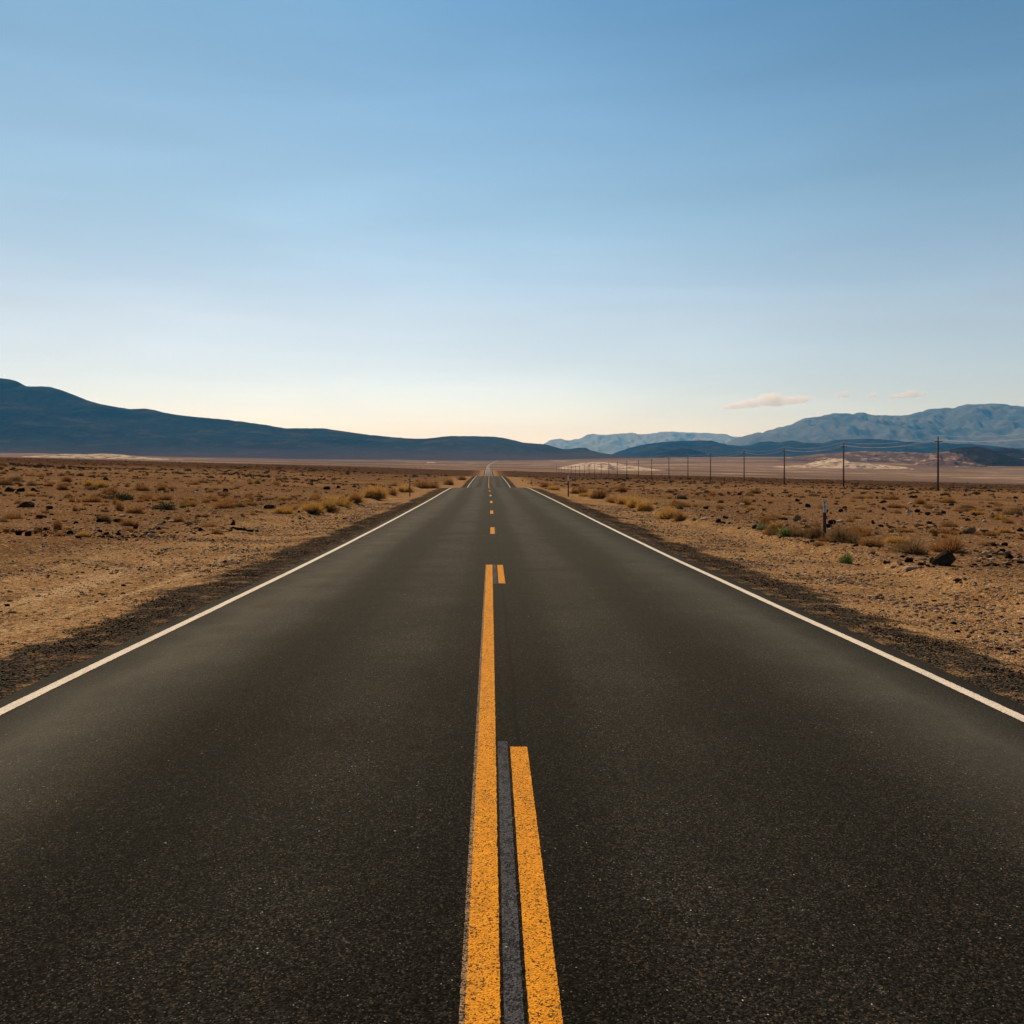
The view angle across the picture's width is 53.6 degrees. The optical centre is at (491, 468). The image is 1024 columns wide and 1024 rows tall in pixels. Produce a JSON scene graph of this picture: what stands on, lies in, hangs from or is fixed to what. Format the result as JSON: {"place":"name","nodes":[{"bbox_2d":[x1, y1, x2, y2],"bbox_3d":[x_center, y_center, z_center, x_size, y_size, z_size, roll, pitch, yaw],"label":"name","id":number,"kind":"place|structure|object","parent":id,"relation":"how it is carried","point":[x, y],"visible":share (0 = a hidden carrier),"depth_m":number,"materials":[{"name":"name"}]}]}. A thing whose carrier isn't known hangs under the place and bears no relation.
{"place":"outdoors","nodes":[
{"label":"outdoors","id":0,"kind":"place"},
{"bbox_2d":[24,454,175,459],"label":"sand dune","id":1,"kind":"structure","parent":0,"point":[110,456],"depth_m":2499.67,"materials":[{"name":"sand"}]},
{"bbox_2d":[0,378,654,460],"bbox_3d":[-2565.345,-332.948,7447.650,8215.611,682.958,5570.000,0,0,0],"label":"hills","id":2,"kind":"structure","parent":0,"point":[42,420],"depth_m":6424.41,"materials":[{"name":"stone"}]},
{"bbox_2d":[0,461,1023,1023],"bbox_3d":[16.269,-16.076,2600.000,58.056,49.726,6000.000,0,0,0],"label":"road","id":3,"kind":"structure","parent":0,"point":[518,645],"depth_m":5.07,"materials":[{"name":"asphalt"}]},
{"bbox_2d":[0,453,1023,704],"bbox_3d":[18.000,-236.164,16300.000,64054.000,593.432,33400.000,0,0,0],"label":"ground","id":4,"kind":"structure","parent":0,"point":[20,629],"depth_m":27.19,"materials":[{"name":"gravel"}]},
{"bbox_2d":[0,478,16,485],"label":"dry bush","id":5,"kind":"object","parent":4,"relation":"on","point":[3,482],"visible":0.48,"depth_m":64.18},
{"bbox_2d":[6,472,23,481],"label":"dry bush","id":6,"kind":"object","parent":4,"relation":"on","point":[17,478],"visible":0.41,"depth_m":74.00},
{"bbox_2d":[4,508,26,518],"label":"dry bush","id":7,"kind":"object","parent":4,"relation":"on","point":[12,516],"visible":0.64,"depth_m":31.45,"materials":[{"name":"plant"}]},
{"bbox_2d":[19,501,34,506],"bbox_3d":[-16.855,1.333,36.783,0.525,0.280,0.418,0,0,-6],"label":"boulder","id":8,"kind":"object","parent":4,"relation":"on","point":[28,504],"visible":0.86,"depth_m":36.63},
{"bbox_2d":[26,480,38,485],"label":"dry bush","id":9,"kind":"object","parent":4,"relation":"on","point":[30,484],"visible":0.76,"depth_m":64.52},
{"bbox_2d":[51,517,64,528],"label":"dry bush","id":10,"kind":"object","parent":4,"relation":"on","point":[55,524],"visible":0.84,"depth_m":26.95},
{"bbox_2d":[56,482,68,489],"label":"dry bush","id":11,"kind":"object","parent":4,"relation":"on","point":[62,487],"visible":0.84,"depth_m":56.85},
{"bbox_2d":[59,474,72,481],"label":"dry bush","id":12,"kind":"object","parent":4,"relation":"on","point":[67,479],"visible":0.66,"depth_m":79.18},
{"bbox_2d":[75,529,91,536],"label":"dry bush","id":13,"kind":"object","parent":4,"relation":"on","point":[85,534],"visible":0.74,"depth_m":25.96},
{"bbox_2d":[82,478,97,485],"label":"dry bush","id":14,"kind":"object","parent":4,"relation":"on","point":[88,482],"visible":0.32,"depth_m":65.45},
{"bbox_2d":[80,490,103,501],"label":"dry bush","id":15,"kind":"object","parent":4,"relation":"on","point":[90,498],"visible":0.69,"depth_m":42.35,"materials":[{"name":"plant"}]},
{"bbox_2d":[86,484,98,489],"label":"dry bush","id":16,"kind":"object","parent":4,"relation":"on","point":[94,487],"visible":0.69,"depth_m":58.30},
{"bbox_2d":[91,479,110,487],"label":"dry bush","id":17,"kind":"object","parent":4,"relation":"on","point":[102,484],"visible":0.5,"depth_m":63.84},
{"bbox_2d":[94,511,112,521],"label":"dry bush","id":18,"kind":"object","parent":4,"relation":"on","point":[104,517],"visible":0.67,"depth_m":31.80,"materials":[{"name":"plant"}]},
{"bbox_2d":[99,483,122,493],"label":"dry bush","id":19,"kind":"object","parent":4,"relation":"on","point":[113,489],"visible":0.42,"depth_m":53.49,"materials":[{"name":"plant"}]},
{"bbox_2d":[113,499,125,510],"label":"dry bush","id":20,"kind":"object","parent":4,"relation":"on","point":[121,506],"visible":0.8,"depth_m":36.39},
{"bbox_2d":[106,492,134,499],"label":"dark shrub","id":21,"kind":"object","parent":4,"relation":"on","point":[122,496],"visible":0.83,"depth_m":44.69,"materials":[{"name":"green plant"}]},
{"bbox_2d":[119,517,140,526],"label":"dry bush","id":22,"kind":"object","parent":4,"relation":"on","point":[126,522],"visible":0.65,"depth_m":29.84,"materials":[{"name":"plant"}]},
{"bbox_2d":[121,503,147,513],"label":"dry bush","id":23,"kind":"object","parent":4,"relation":"on","point":[134,510],"visible":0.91,"depth_m":35.18,"materials":[{"name":"plant"}]},
{"bbox_2d":[132,482,152,490],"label":"dry bush","id":24,"kind":"object","parent":4,"relation":"on","point":[142,487],"visible":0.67,"depth_m":60.39,"materials":[{"name":"plant"}]},
{"bbox_2d":[148,500,176,509],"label":"dark shrub","id":25,"kind":"object","parent":4,"relation":"on","point":[167,506],"visible":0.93,"depth_m":38.08,"materials":[{"name":"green plant"}]},
{"bbox_2d":[153,491,172,499],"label":"dry bush","id":26,"kind":"object","parent":4,"relation":"on","point":[163,497],"visible":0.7,"depth_m":46.93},
{"bbox_2d":[169,515,186,521],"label":"dry bush","id":27,"kind":"object","parent":4,"relation":"on","point":[177,518],"visible":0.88,"depth_m":32.48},
{"bbox_2d":[177,497,196,504],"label":"dry bush","id":28,"kind":"object","parent":4,"relation":"on","point":[182,502],"visible":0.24,"depth_m":41.92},
{"bbox_2d":[184,499,198,506],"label":"dry bush","id":29,"kind":"object","parent":4,"relation":"on","point":[191,504],"visible":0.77,"depth_m":40.93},
{"bbox_2d":[209,528,224,533],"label":"dry bush","id":30,"kind":"object","parent":4,"relation":"on","point":[216,531],"visible":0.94,"depth_m":27.20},
{"bbox_2d":[212,496,239,508],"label":"dry bush","id":31,"kind":"object","parent":4,"relation":"on","point":[226,504],"visible":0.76,"depth_m":41.12,"materials":[{"name":"plant"}]},
{"bbox_2d":[243,501,260,504],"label":"dry bush","id":32,"kind":"object","parent":4,"relation":"on","point":[248,503],"visible":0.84,"depth_m":44.38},
{"bbox_2d":[264,505,275,508],"bbox_3d":[-9.073,1.597,41.503,0.437,0.220,0.369,0,0,-30],"label":"rock","id":33,"kind":"object","parent":4,"relation":"on","point":[269,507],"visible":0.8,"depth_m":41.39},
{"bbox_2d":[269,504,296,513],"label":"dry bush","id":34,"kind":"object","parent":4,"relation":"on","point":[287,510],"visible":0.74,"depth_m":37.82,"materials":[{"name":"plant"}]},
{"bbox_2d":[297,500,326,513],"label":"dry bush","id":35,"kind":"object","parent":4,"relation":"on","point":[316,508],"visible":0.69,"depth_m":40.39,"materials":[{"name":"plant"}]},
{"bbox_2d":[318,497,337,511],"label":"dry bush","id":36,"kind":"object","parent":4,"relation":"on","point":[331,507],"visible":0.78,"depth_m":42.73,"materials":[{"name":"plant"}]},
{"bbox_2d":[321,492,355,506],"bbox_3d":[-7.176,1.427,46.861,1.697,0.699,1.906,0,0,17],"label":"dry bush","id":37,"kind":"object","parent":4,"relation":"on","point":[342,502],"visible":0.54,"depth_m":46.58,"materials":[{"name":"plant"}]},
{"bbox_2d":[345,489,365,502],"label":"dry bush","id":38,"kind":"object","parent":4,"relation":"on","point":[356,498],"visible":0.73,"depth_m":51.49,"materials":[{"name":"plant"}]},
{"bbox_2d":[362,481,390,498],"bbox_3d":[-6.821,1.239,58.996,1.832,1.128,1.909,0,0,33],"label":"dry bush","id":39,"kind":"object","parent":4,"relation":"on","point":[374,493],"visible":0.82,"depth_m":58.76,"materials":[{"name":"plant"}]},
{"bbox_2d":[386,486,400,495],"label":"dry bush","id":40,"kind":"object","parent":4,"relation":"on","point":[393,492],"visible":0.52,"depth_m":67.72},
{"bbox_2d":[396,481,413,492],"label":"dry bush","id":41,"kind":"object","parent":4,"relation":"on","point":[401,488],"visible":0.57,"depth_m":77.72,"materials":[{"name":"plant"}]},
{"bbox_2d":[411,478,441,488],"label":"dry bush","id":42,"kind":"object","parent":4,"relation":"on","point":[423,485],"visible":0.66,"depth_m":94.19,"materials":[{"name":"plant"}]},
{"bbox_2d":[441,475,454,484],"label":"dry bush","id":43,"kind":"object","parent":4,"relation":"on","point":[448,482],"visible":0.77,"depth_m":183.46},
{"bbox_2d":[0,457,1023,544],"bbox_3d":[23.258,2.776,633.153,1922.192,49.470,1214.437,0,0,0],"label":"dry grass","id":44,"kind":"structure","parent":4,"relation":"on","point":[348,473],"depth_m":178.12,"materials":[{"name":"plant"}]},
{"bbox_2d":[0,460,1023,524],"bbox_3d":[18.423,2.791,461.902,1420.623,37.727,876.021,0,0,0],"label":"brush","id":45,"kind":"object","parent":4,"relation":"on","point":[389,485],"visible":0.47,"depth_m":99.57,"materials":[{"name":"plant"}]},
{"bbox_2d":[0,461,1023,568],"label":"stones","id":46,"kind":"object","parent":4,"relation":"on","point":[906,523],"visible":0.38,"depth_m":39.59,"materials":[{"name":"stone"}]},
{"bbox_2d":[545,485,561,489],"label":"dry bush","id":47,"kind":"object","parent":4,"relation":"on","point":[552,487],"visible":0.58,"depth_m":90.96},
{"bbox_2d":[569,483,588,493],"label":"dry bush","id":48,"kind":"object","parent":4,"relation":"on","point":[577,490],"visible":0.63,"depth_m":78.67,"materials":[{"name":"plant"}]},
{"bbox_2d":[587,487,610,498],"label":"dry bush","id":49,"kind":"object","parent":4,"relation":"on","point":[598,494],"visible":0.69,"depth_m":66.81,"materials":[{"name":"plant"}]},
{"bbox_2d":[604,495,618,502],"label":"dry bush","id":50,"kind":"object","parent":4,"relation":"on","point":[611,499],"visible":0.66,"depth_m":59.24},
{"bbox_2d":[611,484,628,491],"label":"dry bush","id":51,"kind":"object","parent":4,"relation":"on","point":[621,488],"visible":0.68,"depth_m":83.52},
{"bbox_2d":[614,492,630,503],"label":"dry bush","id":52,"kind":"object","parent":4,"relation":"on","point":[622,500],"visible":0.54,"depth_m":56.60,"materials":[{"name":"plant"}]},
{"bbox_2d":[623,496,643,507],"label":"dry bush","id":53,"kind":"object","parent":4,"relation":"on","point":[631,503],"visible":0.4,"depth_m":51.23,"materials":[{"name":"plant"}]},
{"bbox_2d":[634,497,655,511],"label":"dry bush","id":54,"kind":"object","parent":4,"relation":"on","point":[640,506],"visible":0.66,"depth_m":47.80,"materials":[{"name":"plant"}]},
{"bbox_2d":[654,502,679,518],"bbox_3d":[7.145,1.715,40.716,1.403,0.697,1.174,0,0,-38],"label":"dry bush","id":55,"kind":"object","parent":4,"relation":"on","point":[665,514],"visible":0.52,"depth_m":40.51,"materials":[{"name":"plant"}]},
{"bbox_2d":[669,508,690,520],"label":"dry bush","id":56,"kind":"object","parent":4,"relation":"on","point":[679,517],"visible":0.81,"depth_m":38.47,"materials":[{"name":"plant"}]},
{"bbox_2d":[667,498,693,506],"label":"dry bush","id":57,"kind":"object","parent":4,"relation":"on","point":[682,503],"visible":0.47,"depth_m":50.41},
{"bbox_2d":[676,494,687,498],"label":"dark shrub","id":58,"kind":"object","parent":4,"relation":"on","point":[680,496],"visible":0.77,"depth_m":66.13,"materials":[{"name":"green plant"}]},
{"bbox_2d":[737,498,751,504],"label":"dry bush","id":59,"kind":"object","parent":4,"relation":"on","point":[745,502],"visible":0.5,"depth_m":56.81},
{"bbox_2d":[748,486,761,493],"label":"dry bush","id":60,"kind":"object","parent":4,"relation":"on","point":[753,491],"visible":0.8,"depth_m":90.36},
{"bbox_2d":[751,520,765,529],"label":"green bush","id":61,"kind":"object","parent":4,"relation":"on","point":[760,526],"visible":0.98,"depth_m":31.16,"materials":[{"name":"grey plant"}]},
{"bbox_2d":[757,514,771,525],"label":"dry bush","id":62,"kind":"object","parent":4,"relation":"on","point":[766,520],"visible":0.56,"depth_m":33.98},
{"bbox_2d":[764,520,783,529],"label":"dry bush","id":63,"kind":"object","parent":4,"relation":"on","point":[771,525],"visible":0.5,"depth_m":31.07,"materials":[{"name":"plant"}]},
{"bbox_2d":[764,525,785,535],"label":"dry bush","id":64,"kind":"object","parent":4,"relation":"on","point":[770,531],"visible":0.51,"depth_m":28.82,"materials":[{"name":"plant"}]},
{"bbox_2d":[776,525,792,536],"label":"green bush","id":65,"kind":"object","parent":4,"relation":"on","point":[784,532],"visible":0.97,"depth_m":27.82,"materials":[{"name":"green plant"}]},
{"bbox_2d":[786,524,800,536],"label":"dry bush","id":66,"kind":"object","parent":4,"relation":"on","point":[794,533],"visible":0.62,"depth_m":27.70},
{"bbox_2d":[793,515,801,520],"bbox_3d":[11.426,1.885,37.825,0.351,0.306,0.255,0,0,-11],"label":"rock","id":67,"kind":"object","parent":4,"relation":"on","point":[797,518],"visible":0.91,"depth_m":37.73,"materials":[{"name":"grey stone"}]},
{"bbox_2d":[797,522,826,538],"bbox_3d":[8.733,1.635,27.461,0.893,0.591,1.036,0,0,7],"label":"dry bush","id":68,"kind":"object","parent":4,"relation":"on","point":[810,533],"visible":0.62,"depth_m":27.27,"materials":[{"name":"plant"}]},
{"bbox_2d":[812,539,825,546],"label":"dry bush","id":69,"kind":"object","parent":4,"relation":"on","point":[816,543],"visible":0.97,"depth_m":24.45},
{"bbox_2d":[813,533,829,541],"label":"dry bush","id":70,"kind":"object","parent":4,"relation":"on","point":[823,539],"visible":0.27,"depth_m":26.59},
{"bbox_2d":[823,500,825,537],"bbox_3d":[8.840,1.478,26.870,0.093,1.253,0.040,0,0,-3],"label":"marker post","id":71,"kind":"object","parent":4,"relation":"on","point":[824,516],"visible":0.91,"depth_m":26.86,"materials":[{"name":"brown metal"}]},
{"bbox_2d":[821,519,861,543],"bbox_3d":[9.026,1.566,26.048,1.179,0.784,1.259,0,0,23],"label":"dry bush","id":72,"kind":"object","parent":4,"relation":"on","point":[838,536],"visible":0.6,"depth_m":25.93,"materials":[{"name":"plant"}]},
{"bbox_2d":[843,443,845,486],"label":"utility pole","id":73,"kind":"object","parent":4,"relation":"on","point":[843,464],"visible":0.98,"depth_m":207.78,"materials":[{"name":"wood"}]},
{"bbox_2d":[837,552,853,563],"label":"green bush","id":74,"kind":"object","parent":4,"relation":"on","point":[846,559],"visible":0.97,"depth_m":21.40,"materials":[{"name":"green plant"}]},
{"bbox_2d":[851,494,866,498],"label":"dry bush","id":75,"kind":"object","parent":4,"relation":"on","point":[859,497],"visible":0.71,"depth_m":80.23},
{"bbox_2d":[844,522,875,535],"bbox_3d":[10.668,1.740,29.222,0.910,0.457,1.111,0,0,-41],"label":"dry bush","id":76,"kind":"object","parent":4,"relation":"on","point":[863,531],"visible":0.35,"depth_m":29.07,"materials":[{"name":"plant"}]},
{"bbox_2d":[856,533,886,546],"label":"dry bush","id":77,"kind":"object","parent":4,"relation":"on","point":[872,542],"visible":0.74,"depth_m":24.75,"materials":[{"name":"plant"}]},
{"bbox_2d":[879,493,899,499],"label":"dry bush","id":78,"kind":"object","parent":4,"relation":"on","point":[890,497],"visible":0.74,"depth_m":79.17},
{"bbox_2d":[885,502,901,507],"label":"dry bush","id":79,"kind":"object","parent":4,"relation":"on","point":[894,506],"visible":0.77,"depth_m":56.99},
{"bbox_2d":[882,533,912,543],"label":"dry bush","id":80,"kind":"object","parent":4,"relation":"on","point":[890,539],"visible":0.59,"depth_m":26.20,"materials":[{"name":"plant"}]},
{"bbox_2d":[895,527,917,531],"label":"dry bush","id":81,"kind":"object","parent":4,"relation":"on","point":[903,530],"visible":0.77,"depth_m":31.11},
{"bbox_2d":[884,534,932,554],"bbox_3d":[9.404,1.688,22.902,1.015,0.519,1.073,0,0,-27],"label":"dry bush","id":82,"kind":"object","parent":4,"relation":"on","point":[909,548],"visible":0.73,"depth_m":22.72,"materials":[{"name":"plant"}]},
{"bbox_2d":[902,566,917,569],"bbox_3d":[7.942,1.886,19.189,0.291,0.073,0.240,0,0,-11],"label":"rock","id":83,"kind":"object","parent":4,"relation":"on","point":[909,567],"visible":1,"depth_m":19.10,"materials":[{"name":"stone"}]},
{"bbox_2d":[912,497,924,504],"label":"dry bush","id":84,"kind":"object","parent":4,"relation":"on","point":[919,502],"visible":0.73,"depth_m":69.99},
{"bbox_2d":[934,437,942,490],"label":"utility pole","id":85,"kind":"object","parent":4,"relation":"on","point":[938,441],"visible":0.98,"depth_m":165.88,"materials":[{"name":"wood"}]},
{"bbox_2d":[564,438,1023,466],"bbox_3d":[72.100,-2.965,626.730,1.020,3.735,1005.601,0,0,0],"label":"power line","id":86,"kind":"object","parent":85,"relation":"attached to","point":[840,445],"visible":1,"depth_m":189.12,"materials":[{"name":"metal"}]},
{"bbox_2d":[594,439,1023,465],"bbox_3d":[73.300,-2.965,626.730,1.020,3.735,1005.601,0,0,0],"label":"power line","id":87,"kind":"object","parent":85,"relation":"attached to","point":[855,446],"visible":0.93,"depth_m":192.15,"materials":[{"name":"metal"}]},
{"bbox_2d":[932,527,951,533],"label":"dry bush","id":88,"kind":"object","parent":4,"relation":"on","point":[944,531],"visible":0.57,"depth_m":30.18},
{"bbox_2d":[931,549,955,565],"bbox_3d":[8.768,1.767,19.636,0.490,0.405,0.340,0,0,-17],"label":"boulder","id":89,"kind":"object","parent":4,"relation":"on","point":[945,557],"visible":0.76,"depth_m":19.53,"materials":[{"name":"stone"}]},
{"bbox_2d":[924,529,969,552],"bbox_3d":[10.682,1.647,23.613,0.927,0.700,1.078,0,0,-36],"label":"dry bush","id":90,"kind":"object","parent":4,"relation":"on","point":[952,546],"visible":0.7,"depth_m":23.50,"materials":[{"name":"plant"}]},
{"bbox_2d":[938,497,957,502],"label":"dry bush","id":91,"kind":"object","parent":4,"relation":"on","point":[945,500],"visible":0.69,"depth_m":76.06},
{"bbox_2d":[937,520,959,526],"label":"dry bush","id":92,"kind":"object","parent":4,"relation":"on","point":[947,523],"visible":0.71,"depth_m":35.75,"materials":[{"name":"plant"}]},
{"bbox_2d":[962,526,975,533],"bbox_3d":[14.349,1.887,30.389,0.424,0.290,0.349,0,0,-34],"label":"rock","id":93,"kind":"object","parent":4,"relation":"on","point":[969,530],"visible":0.77,"depth_m":30.28,"materials":[{"name":"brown stone"}]},
{"bbox_2d":[968,509,988,514],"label":"dry bush","id":94,"kind":"object","parent":4,"relation":"on","point":[977,512],"visible":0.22,"depth_m":51.25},
{"bbox_2d":[972,530,1000,535],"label":"dry bush","id":95,"kind":"object","parent":4,"relation":"on","point":[990,533],"visible":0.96,"depth_m":29.84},
{"bbox_2d":[992,515,1007,519],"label":"dry bush","id":96,"kind":"object","parent":4,"relation":"on","point":[999,518],"visible":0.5,"depth_m":42.27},
{"bbox_2d":[995,527,1013,532],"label":"dry bush","id":97,"kind":"object","parent":4,"relation":"on","point":[1005,530],"visible":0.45,"depth_m":32.16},
{"bbox_2d":[1001,517,1014,522],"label":"dry bush","id":98,"kind":"object","parent":4,"relation":"on","point":[1008,521],"visible":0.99,"depth_m":40.53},
{"bbox_2d":[1002,508,1023,514],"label":"dry bush","id":99,"kind":"object","parent":4,"relation":"on","point":[1019,512],"visible":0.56,"depth_m":51.38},
{"bbox_2d":[0,0,1023,443],"label":"sky","id":100,"kind":"structure","parent":0,"point":[525,221],"materials":[{"name":"blue"}]},
{"bbox_2d":[560,462,662,470],"bbox_3d":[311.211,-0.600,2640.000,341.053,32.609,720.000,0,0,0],"label":"sand dune","id":101,"kind":"structure","parent":0,"point":[609,466],"depth_m":2472.04,"materials":[{"name":"sand"}]},
{"bbox_2d":[544,431,738,453],"bbox_3d":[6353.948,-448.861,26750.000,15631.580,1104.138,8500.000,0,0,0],"label":"mountain range","id":102,"kind":"structure","parent":0,"point":[610,443],"depth_m":26177.24,"materials":[{"name":"stone"}]},
{"bbox_2d":[655,449,716,457],"bbox_3d":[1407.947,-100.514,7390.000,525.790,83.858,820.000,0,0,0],"label":"hill","id":103,"kind":"structure","parent":0,"point":[681,453],"depth_m":7234.49,"materials":[{"name":"stone"}]},
{"bbox_2d":[613,439,1023,456],"bbox_3d":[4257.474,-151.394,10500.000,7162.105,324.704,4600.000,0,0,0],"label":"hills","id":104,"kind":"structure","parent":0,"point":[703,446],"depth_m":9663.07,"materials":[{"name":"stone"}]},
{"bbox_2d":[773,458,913,469],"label":"sand dune","id":105,"kind":"structure","parent":0,"point":[832,463],"depth_m":3236.99,"materials":[{"name":"sand"}]},
{"bbox_2d":[774,451,931,462],"bbox_3d":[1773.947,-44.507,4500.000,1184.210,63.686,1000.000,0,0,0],"label":"hill","id":106,"kind":"structure","parent":0,"point":[882,457],"depth_m":4276.03,"materials":[{"name":"sand"}]},
{"bbox_2d":[724,404,1023,447],"bbox_3d":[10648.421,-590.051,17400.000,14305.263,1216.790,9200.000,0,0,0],"label":"mountain range","id":107,"kind":"structure","parent":0,"point":[976,423],"depth_m":16179.14,"materials":[{"name":"stone"}]},
{"bbox_2d":[904,451,986,466],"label":"sand dune","id":108,"kind":"structure","parent":0,"point":[948,459],"depth_m":3602.96,"materials":[{"name":"sand"}]},
{"bbox_2d":[949,446,1023,465],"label":"hill","id":109,"kind":"structure","parent":0,"point":[985,456],"depth_m":3750.10,"materials":[{"name":"stone"}]},
{"bbox_2d":[993,448,1023,457],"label":"hill","id":110,"kind":"structure","parent":0,"point":[1016,453],"depth_m":4913.90,"materials":[{"name":"stone"}]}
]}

